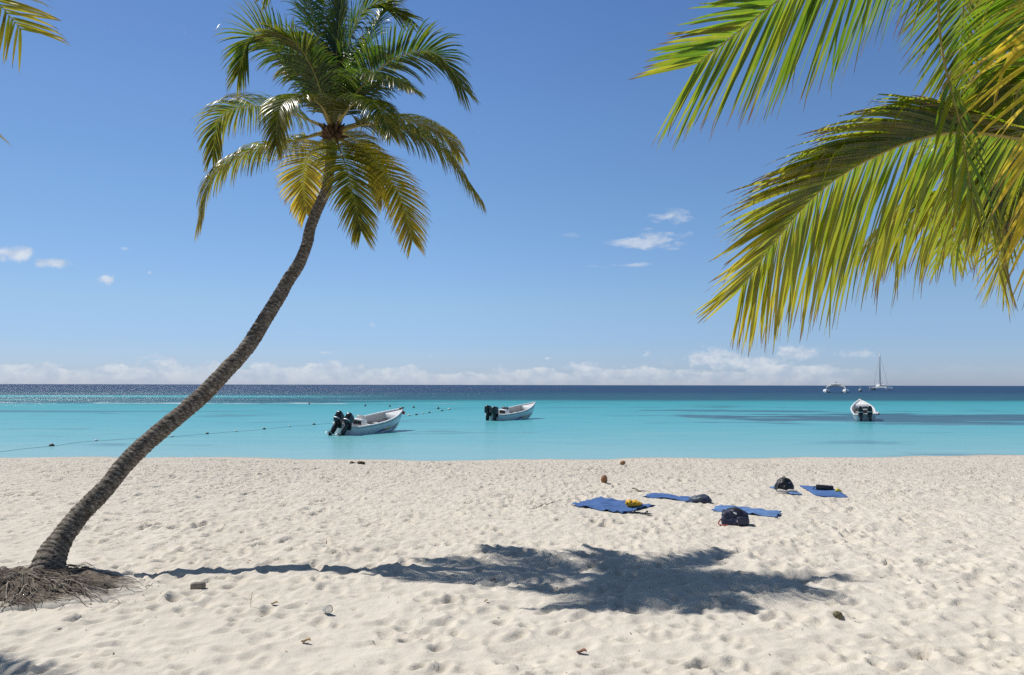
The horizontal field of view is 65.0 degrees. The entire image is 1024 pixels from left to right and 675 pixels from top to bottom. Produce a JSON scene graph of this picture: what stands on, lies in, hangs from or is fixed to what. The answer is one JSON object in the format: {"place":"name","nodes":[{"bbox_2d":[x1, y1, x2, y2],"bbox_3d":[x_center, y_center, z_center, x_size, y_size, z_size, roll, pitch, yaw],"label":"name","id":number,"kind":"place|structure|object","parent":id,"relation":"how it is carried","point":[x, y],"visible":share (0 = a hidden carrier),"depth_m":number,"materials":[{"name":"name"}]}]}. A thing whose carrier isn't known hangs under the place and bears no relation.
{"place":"outdoors","nodes":[
{"label":"outdoors","id":0,"kind":"place"},
{"bbox_2d":[322,605,332,613],"bbox_3d":[-1.966,2.890,8.543,0.088,0.088,0.088,18,-26,-38],"label":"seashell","id":1,"kind":"object","parent":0,"point":[328,609],"visible":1,"depth_m":8.54,"materials":[{"name":"white"}]},
{"bbox_2d":[0,455,1023,674],"bbox_3d":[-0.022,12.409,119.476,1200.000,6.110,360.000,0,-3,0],"label":"sand","id":2,"kind":"structure","parent":0,"point":[174,528],"depth_m":10.74,"materials":[{"name":"beige sand"}]},
{"bbox_2d":[0,0,69,141],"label":"coconut palm","id":3,"kind":"object","parent":2,"relation":"on","point":[16,6],"visible":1,"depth_m":7.19,"materials":[{"name":"green plant"}]},
{"bbox_2d":[190,581,205,589],"bbox_3d":[-3.715,2.938,9.511,0.174,0.084,0.105,1,-4,-17],"label":"wood chunk","id":4,"kind":"object","parent":2,"relation":"on","point":[197,585],"visible":0.97,"depth_m":9.47,"materials":[{"name":"grey wood"}]},
{"bbox_2d":[0,0,486,611],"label":"coconut palm","id":5,"kind":"object","parent":2,"relation":"on","point":[330,86],"visible":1,"depth_m":12.22,"materials":[{"name":"green plant"}]},
{"bbox_2d":[0,462,1019,673],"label":"beach debris","id":6,"kind":"object","parent":2,"relation":"on","point":[538,563],"visible":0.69,"depth_m":9.96,"materials":[{"name":"brown plant"}]},
{"bbox_2d":[601,475,607,482],"bbox_3d":[2.315,3.562,20.190,0.168,0.220,0.173,0,-3,0],"label":"coconut","id":7,"kind":"object","parent":2,"relation":"on","point":[604,478],"visible":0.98,"depth_m":20.13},
{"bbox_2d":[571,496,654,513],"bbox_3d":[2.000,3.360,16.204,1.367,0.097,1.486,-2,-4,37],"label":"beach towel","id":8,"kind":"object","parent":2,"relation":"on","point":[600,503],"visible":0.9,"depth_m":15.99,"materials":[{"name":"blue fabric"}]},
{"bbox_2d":[625,499,641,506],"bbox_3d":[2.424,3.293,15.979,0.358,0.182,0.296,0,-3,0],"label":"bundled shirt","id":9,"kind":"object","parent":8,"relation":"on","point":[632,503],"visible":1,"depth_m":15.90,"materials":[{"name":"yellow fabric"}]},
{"bbox_2d":[627,509,651,514],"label":"sandals","id":10,"kind":"object","parent":2,"relation":"on","point":[634,511],"visible":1,"depth_m":15.23,"materials":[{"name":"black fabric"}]},
{"bbox_2d":[642,493,695,502],"bbox_3d":[3.548,3.443,17.275,1.536,0.058,0.580,-3,-5,42],"label":"beach towel","id":11,"kind":"object","parent":2,"relation":"on","point":[664,495],"visible":0.75,"depth_m":17.47,"materials":[{"name":"blue fabric"}]},
{"bbox_2d":[685,494,711,503],"bbox_3d":[3.870,3.338,16.659,0.554,0.190,0.302,0,-3,8],"label":"shoulder bag","id":12,"kind":"object","parent":11,"relation":"on","point":[703,498],"visible":0.96,"depth_m":16.56,"materials":[{"name":"grey fabric"}]},
{"bbox_2d":[718,506,749,525],"bbox_3d":[3.895,3.145,14.130,0.548,0.324,0.328,-1,-3,14],"label":"backpack","id":13,"kind":"object","parent":2,"relation":"on","point":[735,516],"visible":1,"depth_m":14.04,"materials":[{"name":"blue fabric"}]},
{"bbox_2d":[711,504,781,516],"bbox_3d":[4.532,3.327,15.486,1.412,0.076,0.695,-3,-4,40],"label":"beach towel","id":14,"kind":"object","parent":2,"relation":"on","point":[757,511],"visible":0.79,"depth_m":15.34,"materials":[{"name":"blue fabric"}]},
{"bbox_2d":[776,489,787,493],"bbox_3d":[6.054,3.442,17.997,0.260,0.093,0.100,-2,-4,27],"label":"shoe","id":15,"kind":"object","parent":2,"relation":"on","point":[782,491],"visible":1,"depth_m":17.97,"materials":[{"name":"fabric"}]},
{"bbox_2d":[771,485,801,494],"bbox_3d":[6.297,3.528,18.632,0.342,0.081,1.957,0,-3,3],"label":"beach towel","id":16,"kind":"object","parent":2,"relation":"on","point":[795,493],"visible":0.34,"depth_m":17.79,"materials":[{"name":"blue fabric"}]},
{"bbox_2d":[774,476,793,491],"bbox_3d":[6.200,3.351,18.334,0.510,0.386,0.357,1,-3,-10],"label":"backpack","id":17,"kind":"object","parent":16,"relation":"on","point":[784,483],"visible":0.81,"depth_m":18.23,"materials":[{"name":"black fabric"}]},
{"bbox_2d":[800,485,848,497],"bbox_3d":[7.111,3.501,18.405,0.644,0.065,1.909,0,-3,8],"label":"beach towel","id":18,"kind":"object","parent":2,"relation":"on","point":[825,493],"visible":0.78,"depth_m":17.89,"materials":[{"name":"blue fabric"}]},
{"bbox_2d":[628,0,1023,356],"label":"coconut palm","id":19,"kind":"object","parent":2,"relation":"on","point":[975,198],"visible":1,"depth_m":3.50,"materials":[{"name":"green plant"}]},
{"bbox_2d":[833,611,842,618],"bbox_3d":[3.456,2.946,8.526,0.087,0.089,0.089,-3,-5,43],"label":"stone","id":20,"kind":"object","parent":2,"relation":"on","point":[838,614],"visible":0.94,"depth_m":8.50,"materials":[{"name":"beige stone"}]},
{"bbox_2d":[0,384,1023,460],"bbox_3d":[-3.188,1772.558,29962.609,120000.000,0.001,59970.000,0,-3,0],"label":"sea","id":21,"kind":"structure","parent":0,"point":[670,421],"depth_m":71.82,"materials":[{"name":"teal liquid"}]},
{"bbox_2d":[1,410,444,451],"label":"float line","id":22,"kind":"object","parent":21,"relation":"on","point":[186,435],"visible":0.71,"depth_m":50.77,"materials":[{"name":"plastic"}]},
{"bbox_2d":[325,407,404,435],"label":"motor skiff","id":23,"kind":"object","parent":21,"relation":"on","point":[377,422],"visible":0.93,"depth_m":54.17,"materials":[{"name":"paint"}]},
{"bbox_2d":[484,401,535,420],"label":"motor skiff","id":24,"kind":"object","parent":21,"relation":"on","point":[516,412],"visible":0.86,"depth_m":75.87,"materials":[{"name":"paint"}]},
{"bbox_2d":[823,380,848,392],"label":"motor catamaran","id":25,"kind":"object","parent":21,"relation":"on","point":[835,384],"visible":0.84,"depth_m":365.09,"materials":[{"name":"white plastic"}]},
{"bbox_2d":[850,399,879,420],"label":"motor skiff","id":26,"kind":"object","parent":21,"relation":"on","point":[861,410],"visible":0.81,"depth_m":74.96,"materials":[{"name":"paint"}]},
{"bbox_2d":[869,349,892,389],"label":"sailing catamaran","id":27,"kind":"object","parent":21,"relation":"on","point":[880,385],"visible":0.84,"depth_m":569.14,"materials":[{"name":"metal"}]},
{"bbox_2d":[0,0,1023,385],"label":"sky","id":28,"kind":"structure","parent":0,"point":[587,262],"materials":[{"name":"blue"}]},
{"bbox_2d":[813,484,833,489],"bbox_3d":[7.173,3.459,18.532,0.451,0.124,0.169,-1,-4,18],"label":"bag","id":29,"kind":"object","parent":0,"point":[823,487],"visible":0.98,"depth_m":18.47,"materials":[{"name":"black fabric"}]}
]}

